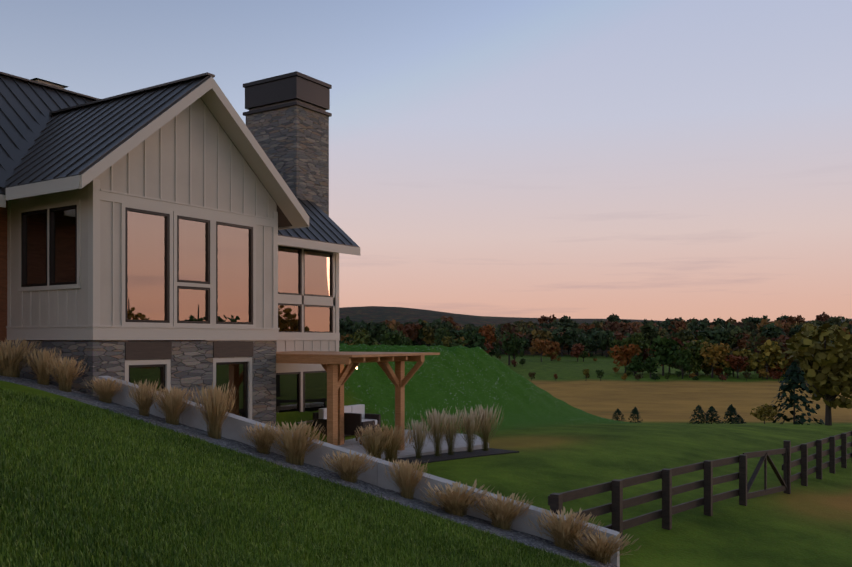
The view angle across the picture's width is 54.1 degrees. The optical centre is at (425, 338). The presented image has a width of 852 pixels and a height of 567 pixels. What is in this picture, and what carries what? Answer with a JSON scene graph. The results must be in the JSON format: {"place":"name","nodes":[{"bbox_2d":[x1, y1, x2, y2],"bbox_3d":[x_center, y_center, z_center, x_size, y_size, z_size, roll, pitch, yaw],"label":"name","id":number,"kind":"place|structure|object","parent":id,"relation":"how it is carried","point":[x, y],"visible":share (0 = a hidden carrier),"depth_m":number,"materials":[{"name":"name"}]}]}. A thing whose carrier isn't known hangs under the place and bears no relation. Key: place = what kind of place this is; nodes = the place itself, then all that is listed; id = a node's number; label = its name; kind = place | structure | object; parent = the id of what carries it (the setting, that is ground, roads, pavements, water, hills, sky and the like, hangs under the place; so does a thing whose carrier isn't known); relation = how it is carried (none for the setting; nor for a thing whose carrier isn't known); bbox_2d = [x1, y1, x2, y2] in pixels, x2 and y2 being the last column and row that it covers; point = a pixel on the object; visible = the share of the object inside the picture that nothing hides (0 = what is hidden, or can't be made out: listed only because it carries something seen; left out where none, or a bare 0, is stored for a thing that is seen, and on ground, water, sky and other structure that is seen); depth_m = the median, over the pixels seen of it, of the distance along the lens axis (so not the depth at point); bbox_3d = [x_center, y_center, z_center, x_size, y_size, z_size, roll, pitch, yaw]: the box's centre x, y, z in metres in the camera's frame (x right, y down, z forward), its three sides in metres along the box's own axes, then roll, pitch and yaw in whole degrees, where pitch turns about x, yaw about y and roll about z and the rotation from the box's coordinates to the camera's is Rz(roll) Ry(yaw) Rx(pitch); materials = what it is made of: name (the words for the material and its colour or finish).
{"place":"outdoors","nodes":[
{"label":"outdoors","id":0,"kind":"place"},
{"bbox_2d":[0,201,6,341],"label":"brick wall","id":1,"kind":"structure","parent":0,"point":[3,272],"depth_m":18.07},
{"bbox_2d":[0,338,45,377],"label":"ornamental grass","id":2,"kind":"object","parent":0,"point":[12,357],"depth_m":16.50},
{"bbox_2d":[23,347,62,384],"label":"ornamental grass","id":3,"kind":"object","parent":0,"point":[39,361],"depth_m":16.10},
{"bbox_2d":[41,356,89,391],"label":"ornamental grass","id":4,"kind":"object","parent":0,"point":[64,372],"depth_m":15.80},
{"bbox_2d":[8,340,127,341],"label":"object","id":5,"kind":"object","parent":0,"point":[81,340],"visible":0.01,"depth_m":22.64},
{"bbox_2d":[83,376,127,402],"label":"ornamental grass","id":6,"kind":"object","parent":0,"point":[104,390],"depth_m":15.62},
{"bbox_2d":[124,379,161,416],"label":"ornamental grass","id":7,"kind":"object","parent":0,"point":[143,397],"depth_m":15.08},
{"bbox_2d":[0,211,330,426],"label":"house","id":8,"kind":"structure","parent":0,"point":[146,266],"depth_m":18.76,"materials":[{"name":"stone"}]},
{"bbox_2d":[246,105,328,215],"bbox_3d":[-4.774,-1.921,28.698,2.330,11.500,1.640,0,0,33],"label":"chimney stone","id":9,"kind":"object","parent":8,"relation":"attached to","point":[293,141],"visible":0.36,"depth_m":27.91,"materials":[{"name":"stone"}]},
{"bbox_2d":[243,71,331,116],"bbox_3d":[-4.774,-8.211,28.698,2.470,1.080,1.780,0,0,33],"label":"chimney cap","id":10,"kind":"object","parent":9,"relation":"on","point":[288,87],"visible":0.81,"depth_m":27.99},
{"bbox_2d":[249,99,325,110],"bbox_3d":[-4.774,-7.836,28.698,2.170,0.130,1.480,0,0,33],"label":"chimney trim band","id":11,"kind":"object","parent":10,"relation":"attached to","point":[275,104],"visible":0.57,"depth_m":28.07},
{"bbox_2d":[151,385,192,424],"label":"ornamental grass","id":12,"kind":"object","parent":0,"point":[173,401],"depth_m":14.95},
{"bbox_2d":[125,342,252,359],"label":"window header panels","id":13,"kind":"object","parent":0,"point":[148,350],"visible":0.79,"depth_m":17.99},
{"bbox_2d":[190,381,235,438],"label":"ornamental grass","id":14,"kind":"object","parent":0,"point":[215,407],"depth_m":14.52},
{"bbox_2d":[238,422,282,453],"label":"ornamental grass","id":15,"kind":"object","parent":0,"point":[263,445],"depth_m":14.27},
{"bbox_2d":[256,420,331,465],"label":"ornamental grass","id":16,"kind":"object","parent":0,"point":[295,445],"depth_m":13.91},
{"bbox_2d":[318,449,380,482],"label":"ornamental grass","id":17,"kind":"object","parent":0,"point":[348,467],"depth_m":13.58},
{"bbox_2d":[383,458,428,499],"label":"ornamental grass","id":18,"kind":"object","parent":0,"point":[405,475],"depth_m":13.42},
{"bbox_2d":[0,306,851,566],"bbox_3d":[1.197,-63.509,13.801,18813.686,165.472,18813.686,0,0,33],"label":"grass lawn","id":19,"kind":"structure","parent":0,"point":[563,432],"depth_m":24.51,"materials":[{"name":"plant"}]},
{"bbox_2d":[11,98,335,411],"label":"house walls","id":20,"kind":"structure","parent":19,"relation":"on","point":[120,175],"depth_m":18.08,"materials":[{"name":"wood"}]},
{"bbox_2d":[6,104,339,419],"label":"house trim","id":21,"kind":"structure","parent":20,"relation":"attached to","point":[94,329],"depth_m":18.12,"materials":[{"name":"wood"}]},
{"bbox_2d":[21,205,332,417],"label":"window frames","id":22,"kind":"structure","parent":20,"relation":"in","point":[51,210],"depth_m":18.55,"materials":[{"name":"metal"}]},
{"bbox_2d":[25,208,326,416],"bbox_3d":[-4.881,0.289,21.650,2.506,5.925,10.388,0,0,33],"label":"window glass","id":23,"kind":"object","parent":22,"relation":"in","point":[64,271],"visible":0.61,"depth_m":17.82,"materials":[{"name":"glass"}]},
{"bbox_2d":[0,72,359,247],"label":"house roof","id":24,"kind":"structure","parent":20,"relation":"on","point":[48,132],"depth_m":19.23,"materials":[{"name":"metal"}]},
{"bbox_2d":[0,77,359,255],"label":"roof fascia","id":25,"kind":"structure","parent":24,"relation":"attached to","point":[210,93],"depth_m":18.98,"materials":[{"name":"wood"}]},
{"bbox_2d":[0,388,592,566],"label":"lawn grass","id":26,"kind":"structure","parent":19,"relation":"on","point":[51,547],"depth_m":8.85,"materials":[{"name":"plant"}]},
{"bbox_2d":[339,316,352,335],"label":"forest tree","id":27,"kind":"object","parent":19,"relation":"on","point":[342,322],"visible":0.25,"depth_m":488.35,"materials":[{"name":"green plant"}]},
{"bbox_2d":[344,319,365,343],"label":"forest tree","id":28,"kind":"object","parent":19,"relation":"on","point":[350,331],"visible":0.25,"depth_m":484.95,"materials":[{"name":"green plant"}]},
{"bbox_2d":[98,376,619,566],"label":"retaining wall","id":29,"kind":"structure","parent":19,"relation":"on","point":[235,424],"depth_m":14.17,"materials":[{"name":"concrete"}]},
{"bbox_2d":[350,321,370,340],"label":"forest tree","id":30,"kind":"object","parent":19,"relation":"on","point":[358,327],"visible":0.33,"depth_m":462.23,"materials":[{"name":"green plant"}]},
{"bbox_2d":[349,328,381,345],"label":"woodlot tree","id":31,"kind":"object","parent":19,"relation":"on","point":[360,337],"visible":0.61,"depth_m":333.95,"materials":[{"name":"green plant"}]},
{"bbox_2d":[351,424,396,458],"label":"patio grass","id":32,"kind":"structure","parent":19,"relation":"on","point":[374,444],"depth_m":20.27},
{"bbox_2d":[365,320,388,340],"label":"forest tree","id":33,"kind":"object","parent":19,"relation":"on","point":[380,327],"visible":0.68,"depth_m":461.80,"materials":[{"name":"green plant"}]},
{"bbox_2d":[367,424,414,461],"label":"patio grass","id":34,"kind":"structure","parent":19,"relation":"on","point":[391,453],"depth_m":20.64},
{"bbox_2d":[378,330,403,345],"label":"woodlot tree","id":35,"kind":"object","parent":19,"relation":"on","point":[391,338],"visible":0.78,"depth_m":338.08,"materials":[{"name":"green plant"}]},
{"bbox_2d":[397,337,413,345],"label":"woodlot tree","id":36,"kind":"object","parent":19,"relation":"on","point":[407,341],"visible":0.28,"depth_m":342.01,"materials":[{"name":"green plant"}]},
{"bbox_2d":[394,322,422,340],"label":"forest tree","id":37,"kind":"object","parent":19,"relation":"on","point":[410,331],"visible":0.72,"depth_m":470.57,"materials":[{"name":"brown plant"}]},
{"bbox_2d":[338,430,488,459],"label":"patio slab","id":38,"kind":"structure","parent":19,"relation":"on","point":[427,449],"depth_m":23.35,"materials":[{"name":"concrete"}]},
{"bbox_2d":[313,412,380,444],"bbox_3d":[-1.993,2.579,25.336,2.010,0.880,2.510,0,0,33],"label":"wicker patio chair","id":39,"kind":"object","parent":38,"relation":"on","point":[352,422],"visible":0.51,"depth_m":24.05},
{"bbox_2d":[319,404,376,424],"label":"outdoor cushions","id":40,"kind":"object","parent":39,"relation":"on","point":[359,408],"visible":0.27,"depth_m":26.12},
{"bbox_2d":[276,355,424,449],"bbox_3d":[-2.814,1.734,22.532,4.913,2.590,3.800,0,0,33],"label":"pergola frame","id":41,"kind":"object","parent":38,"relation":"on","point":[338,373],"visible":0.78,"depth_m":21.30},
{"bbox_2d":[276,351,439,356],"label":"pergola roof","id":42,"kind":"structure","parent":41,"relation":"on","point":[326,354],"depth_m":21.36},
{"bbox_2d":[414,319,429,344],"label":"forest tree","id":43,"kind":"object","parent":19,"relation":"on","point":[420,332],"visible":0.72,"depth_m":473.75,"materials":[{"name":"green plant"}]},
{"bbox_2d":[423,326,436,345],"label":"forest tree","id":44,"kind":"object","parent":19,"relation":"on","point":[429,338],"visible":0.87,"depth_m":471.71,"materials":[{"name":"green plant"}]},
{"bbox_2d":[434,327,451,345],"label":"woodlot tree","id":45,"kind":"object","parent":19,"relation":"on","point":[443,332],"visible":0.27,"depth_m":395.19,"materials":[{"name":"green plant"}]},
{"bbox_2d":[448,338,465,346],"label":"woodlot tree","id":46,"kind":"object","parent":19,"relation":"on","point":[457,342],"visible":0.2,"depth_m":344.09,"materials":[{"name":"green plant"}]},
{"bbox_2d":[396,448,518,464],"bbox_3d":[0.819,3.220,22.240,1.010,0.330,4.079,0,0,45],"label":"mulch bed","id":47,"kind":"object","parent":19,"relation":"on","point":[431,458],"visible":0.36,"depth_m":22.07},
{"bbox_2d":[404,419,433,458],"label":"ornamental grass","id":48,"kind":"object","parent":47,"relation":"on","point":[419,435],"depth_m":21.35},
{"bbox_2d":[420,406,456,455],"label":"ornamental grass","id":49,"kind":"object","parent":47,"relation":"on","point":[435,419],"depth_m":21.83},
{"bbox_2d":[438,409,466,454],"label":"ornamental grass","id":50,"kind":"object","parent":47,"relation":"on","point":[451,437],"depth_m":22.24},
{"bbox_2d":[456,407,486,451],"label":"ornamental grass","id":51,"kind":"object","parent":47,"relation":"on","point":[470,432],"depth_m":22.85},
{"bbox_2d":[468,404,503,450],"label":"ornamental grass","id":52,"kind":"object","parent":47,"relation":"on","point":[486,430],"depth_m":23.21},
{"bbox_2d":[446,327,470,340],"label":"forest tree","id":53,"kind":"object","parent":19,"relation":"on","point":[460,333],"visible":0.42,"depth_m":468.28,"materials":[{"name":"green plant"}]},
{"bbox_2d":[464,330,486,349],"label":"woodlot tree","id":54,"kind":"object","parent":19,"relation":"on","point":[477,338],"visible":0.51,"depth_m":348.25,"materials":[{"name":"green plant"}]},
{"bbox_2d":[479,324,496,348],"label":"woodlot tree","id":55,"kind":"object","parent":19,"relation":"on","point":[487,332],"visible":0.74,"depth_m":401.55,"materials":[{"name":"orange plant"}]},
{"bbox_2d":[499,323,518,364],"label":"woodlot tree","id":56,"kind":"object","parent":19,"relation":"on","point":[509,328],"visible":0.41,"depth_m":348.04,"materials":[{"name":"brown plant"}]},
{"bbox_2d":[500,331,525,366],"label":"woodlot tree","id":57,"kind":"object","parent":19,"relation":"on","point":[514,345],"visible":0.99,"depth_m":335.97,"materials":[{"name":"green plant"}]},
{"bbox_2d":[530,338,551,361],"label":"woodlot tree","id":58,"kind":"object","parent":19,"relation":"on","point":[541,344],"visible":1,"depth_m":390.49,"materials":[{"name":"orange plant"}]},
{"bbox_2d":[531,329,553,355],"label":"forest tree","id":59,"kind":"object","parent":19,"relation":"on","point":[540,334],"visible":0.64,"depth_m":469.62,"materials":[{"name":"plant"}]},
{"bbox_2d":[537,314,555,326],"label":"forest tree","id":60,"kind":"object","parent":19,"relation":"on","point":[543,318],"visible":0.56,"depth_m":816.77,"materials":[{"name":"brown plant"}]},
{"bbox_2d":[542,339,560,360],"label":"woodlot tree","id":61,"kind":"object","parent":19,"relation":"on","point":[553,348],"visible":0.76,"depth_m":404.63,"materials":[{"name":"orange plant"}]},
{"bbox_2d":[525,507,601,550],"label":"ornamental grass","id":62,"kind":"object","parent":19,"relation":"on","point":[561,529],"depth_m":12.48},
{"bbox_2d":[551,332,577,356],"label":"forest tree","id":63,"kind":"object","parent":19,"relation":"on","point":[562,341],"visible":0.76,"depth_m":467.67,"materials":[{"name":"green plant"}]},
{"bbox_2d":[562,328,581,356],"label":"forest tree","id":64,"kind":"object","parent":19,"relation":"on","point":[575,332],"visible":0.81,"depth_m":463.80,"materials":[{"name":"green plant"}]},
{"bbox_2d":[570,343,584,361],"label":"woodlot tree","id":65,"kind":"object","parent":19,"relation":"on","point":[577,349],"visible":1,"depth_m":402.42,"materials":[{"name":"red plant"}]},
{"bbox_2d":[579,334,593,347],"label":"forest tree","id":66,"kind":"object","parent":19,"relation":"on","point":[585,341],"visible":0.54,"depth_m":465.50,"materials":[{"name":"green plant"}]},
{"bbox_2d":[597,328,615,356],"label":"forest tree","id":67,"kind":"object","parent":19,"relation":"on","point":[605,339],"visible":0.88,"depth_m":465.33,"materials":[{"name":"green plant"}]},
{"bbox_2d":[602,320,619,330],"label":"forest tree","id":68,"kind":"object","parent":19,"relation":"on","point":[613,326],"visible":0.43,"depth_m":651.22,"materials":[{"name":"brown plant"}]},
{"bbox_2d":[608,339,623,354],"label":"woodlot tree","id":69,"kind":"object","parent":19,"relation":"on","point":[613,343],"visible":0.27,"depth_m":407.27,"materials":[{"name":"green plant"}]},
{"bbox_2d":[607,344,641,373],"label":"woodlot tree","id":70,"kind":"object","parent":19,"relation":"on","point":[629,351],"visible":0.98,"depth_m":289.68,"materials":[{"name":"orange plant"}]},
{"bbox_2d":[625,355,642,375],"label":"woodlot tree","id":71,"kind":"object","parent":19,"relation":"on","point":[635,365],"visible":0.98,"depth_m":272.39,"materials":[{"name":"green plant"}]},
{"bbox_2d":[628,407,642,422],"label":"conifer","id":72,"kind":"object","parent":19,"relation":"on","point":[634,411],"visible":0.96,"depth_m":85.87,"materials":[{"name":"green plant"}]},
{"bbox_2d":[621,336,650,373],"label":"woodlot tree","id":73,"kind":"object","parent":19,"relation":"on","point":[627,341],"visible":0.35,"depth_m":294.37,"materials":[{"name":"green plant"}]},
{"bbox_2d":[640,322,658,355],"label":"forest tree","id":74,"kind":"object","parent":19,"relation":"on","point":[649,330],"visible":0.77,"depth_m":485.67,"materials":[{"name":"green plant"}]},
{"bbox_2d":[640,356,662,377],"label":"woodlot tree","id":75,"kind":"object","parent":19,"relation":"on","point":[649,365],"visible":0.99,"depth_m":261.09,"materials":[{"name":"green plant"}]},
{"bbox_2d":[649,335,679,375],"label":"woodlot tree","id":76,"kind":"object","parent":19,"relation":"on","point":[663,352],"visible":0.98,"depth_m":276.27,"materials":[{"name":"green plant"}]},
{"bbox_2d":[662,319,674,331],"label":"forest tree","id":77,"kind":"object","parent":19,"relation":"on","point":[667,323],"visible":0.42,"depth_m":685.72,"materials":[{"name":"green plant"}]},
{"bbox_2d":[668,320,686,332],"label":"forest tree","id":78,"kind":"object","parent":19,"relation":"on","point":[677,324],"visible":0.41,"depth_m":590.92,"materials":[{"name":"brown plant"}]},
{"bbox_2d":[668,329,693,338],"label":"forest tree","id":79,"kind":"object","parent":19,"relation":"on","point":[682,333],"visible":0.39,"depth_m":483.03,"materials":[{"name":"green plant"}]},
{"bbox_2d":[672,349,692,378],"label":"woodlot tree","id":80,"kind":"object","parent":19,"relation":"on","point":[682,359],"visible":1,"depth_m":255.97,"materials":[{"name":"green plant"}]},
{"bbox_2d":[679,354,700,377],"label":"woodlot tree","id":81,"kind":"object","parent":19,"relation":"on","point":[694,364],"visible":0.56,"depth_m":262.42,"materials":[{"name":"green plant"}]},
{"bbox_2d":[677,335,715,374],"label":"woodlot tree","id":82,"kind":"object","parent":19,"relation":"on","point":[694,348],"visible":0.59,"depth_m":272.98,"materials":[{"name":"green plant"}]},
{"bbox_2d":[687,319,707,331],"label":"forest tree","id":83,"kind":"object","parent":19,"relation":"on","point":[693,325],"visible":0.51,"depth_m":564.07,"materials":[{"name":"green plant"}]},
{"bbox_2d":[687,405,708,423],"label":"conifer","id":84,"kind":"object","parent":19,"relation":"on","point":[701,417],"visible":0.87,"depth_m":70.26,"materials":[{"name":"green plant"}]},
{"bbox_2d":[550,433,846,546],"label":"fence posts","id":85,"kind":"object","parent":19,"relation":"on","point":[556,501],"visible":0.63,"depth_m":17.62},
{"bbox_2d":[548,431,851,529],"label":"fence rails","id":86,"kind":"object","parent":85,"relation":"attached to","point":[627,503],"visible":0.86,"depth_m":16.59,"materials":[{"name":"wood"}]},
{"bbox_2d":[742,448,786,498],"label":"fence gate","id":87,"kind":"structure","parent":85,"relation":"attached to","point":[764,456],"depth_m":20.29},
{"bbox_2d":[700,406,721,423],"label":"conifer","id":88,"kind":"object","parent":19,"relation":"on","point":[711,410],"visible":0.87,"depth_m":71.00,"materials":[{"name":"green plant"}]},
{"bbox_2d":[695,327,729,344],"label":"forest tree","id":89,"kind":"object","parent":19,"relation":"on","point":[716,336],"visible":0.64,"depth_m":465.94,"materials":[{"name":"green plant"}]},
{"bbox_2d":[700,342,731,377],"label":"woodlot tree","id":90,"kind":"object","parent":19,"relation":"on","point":[715,354],"visible":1,"depth_m":266.54,"materials":[{"name":"yellow plant"}]},
{"bbox_2d":[722,404,742,423],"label":"conifer","id":91,"kind":"object","parent":19,"relation":"on","point":[731,410],"visible":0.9,"depth_m":70.56,"materials":[{"name":"green plant"}]},
{"bbox_2d":[724,326,743,351],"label":"forest tree","id":92,"kind":"object","parent":19,"relation":"on","point":[732,339],"visible":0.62,"depth_m":471.44,"materials":[{"name":"green plant"}]},
{"bbox_2d":[724,355,748,377],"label":"woodlot tree","id":93,"kind":"object","parent":19,"relation":"on","point":[737,361],"visible":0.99,"depth_m":265.00,"materials":[{"name":"red plant"}]},
{"bbox_2d":[729,348,753,371],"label":"woodlot tree","id":94,"kind":"object","parent":19,"relation":"on","point":[743,352],"visible":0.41,"depth_m":273.92,"materials":[{"name":"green plant"}]},
{"bbox_2d":[739,320,758,333],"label":"forest tree","id":95,"kind":"object","parent":19,"relation":"on","point":[745,324],"visible":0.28,"depth_m":522.06,"materials":[{"name":"green plant"}]},
{"bbox_2d":[746,336,767,377],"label":"woodlot tree","id":96,"kind":"object","parent":19,"relation":"on","point":[759,339],"visible":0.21,"depth_m":277.24,"materials":[{"name":"green plant"}]},
{"bbox_2d":[750,315,769,324],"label":"forest tree","id":97,"kind":"object","parent":19,"relation":"on","point":[756,320],"visible":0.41,"depth_m":629.25,"materials":[{"name":"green plant"}]},
{"bbox_2d":[750,403,777,423],"bbox_3d":[22.497,5.090,55.541,1.726,1.553,1.862,0,0,24],"label":"tree","id":98,"kind":"object","parent":19,"relation":"on","point":[762,413],"visible":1,"depth_m":55.35,"materials":[{"name":"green plant"}]},
{"bbox_2d":[748,339,787,378],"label":"woodlot tree","id":99,"kind":"object","parent":19,"relation":"on","point":[771,354],"visible":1,"depth_m":256.85,"materials":[{"name":"yellow plant"}]},
{"bbox_2d":[749,337,789,376],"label":"woodlot tree","id":100,"kind":"object","parent":19,"relation":"on","point":[783,348],"visible":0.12,"depth_m":268.04,"materials":[{"name":"green plant"}]},
{"bbox_2d":[757,319,782,337],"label":"forest tree","id":101,"kind":"object","parent":19,"relation":"on","point":[765,323],"visible":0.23,"depth_m":494.65,"materials":[{"name":"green plant"}]},
{"bbox_2d":[760,323,785,341],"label":"forest tree","id":102,"kind":"object","parent":19,"relation":"on","point":[771,331],"visible":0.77,"depth_m":478.14,"materials":[{"name":"green plant"}]},
{"bbox_2d":[787,315,804,324],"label":"forest tree","id":103,"kind":"object","parent":19,"relation":"on","point":[799,319],"visible":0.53,"depth_m":694.24,"materials":[{"name":"red plant"}]},
{"bbox_2d":[771,361,823,424],"bbox_3d":[24.624,3.668,55.475,3.383,4.415,4.013,0,0,31],"label":"conifer","id":104,"kind":"object","parent":19,"relation":"on","point":[793,372],"visible":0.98,"depth_m":54.96,"materials":[{"name":"green plant"}]},
{"bbox_2d":[784,322,851,425],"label":"yellow tree","id":105,"kind":"object","parent":19,"relation":"on","point":[825,366],"visible":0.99,"depth_m":59.30,"materials":[{"name":"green plant"}]},
{"bbox_2d":[815,312,830,321],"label":"forest tree","id":106,"kind":"object","parent":19,"relation":"on","point":[825,317],"visible":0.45,"depth_m":696.88,"materials":[{"name":"red plant"}]},
{"bbox_2d":[828,316,847,326],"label":"forest tree","id":107,"kind":"object","parent":19,"relation":"on","point":[836,320],"visible":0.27,"depth_m":578.90,"materials":[{"name":"green plant"}]},
{"bbox_2d":[0,0,851,321],"label":"sky","id":108,"kind":"structure","parent":0,"point":[659,160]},
{"bbox_2d":[420,480,490,516],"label":"ornamental grass","id":109,"kind":"object","parent":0,"point":[453,500],"depth_m":13.03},
{"bbox_2d":[465,492,538,530],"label":"ornamental grass","id":110,"kind":"object","parent":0,"point":[504,515],"depth_m":12.85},
{"bbox_2d":[566,528,640,563],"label":"ornamental grass","id":111,"kind":"object","parent":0,"point":[602,549],"depth_m":12.22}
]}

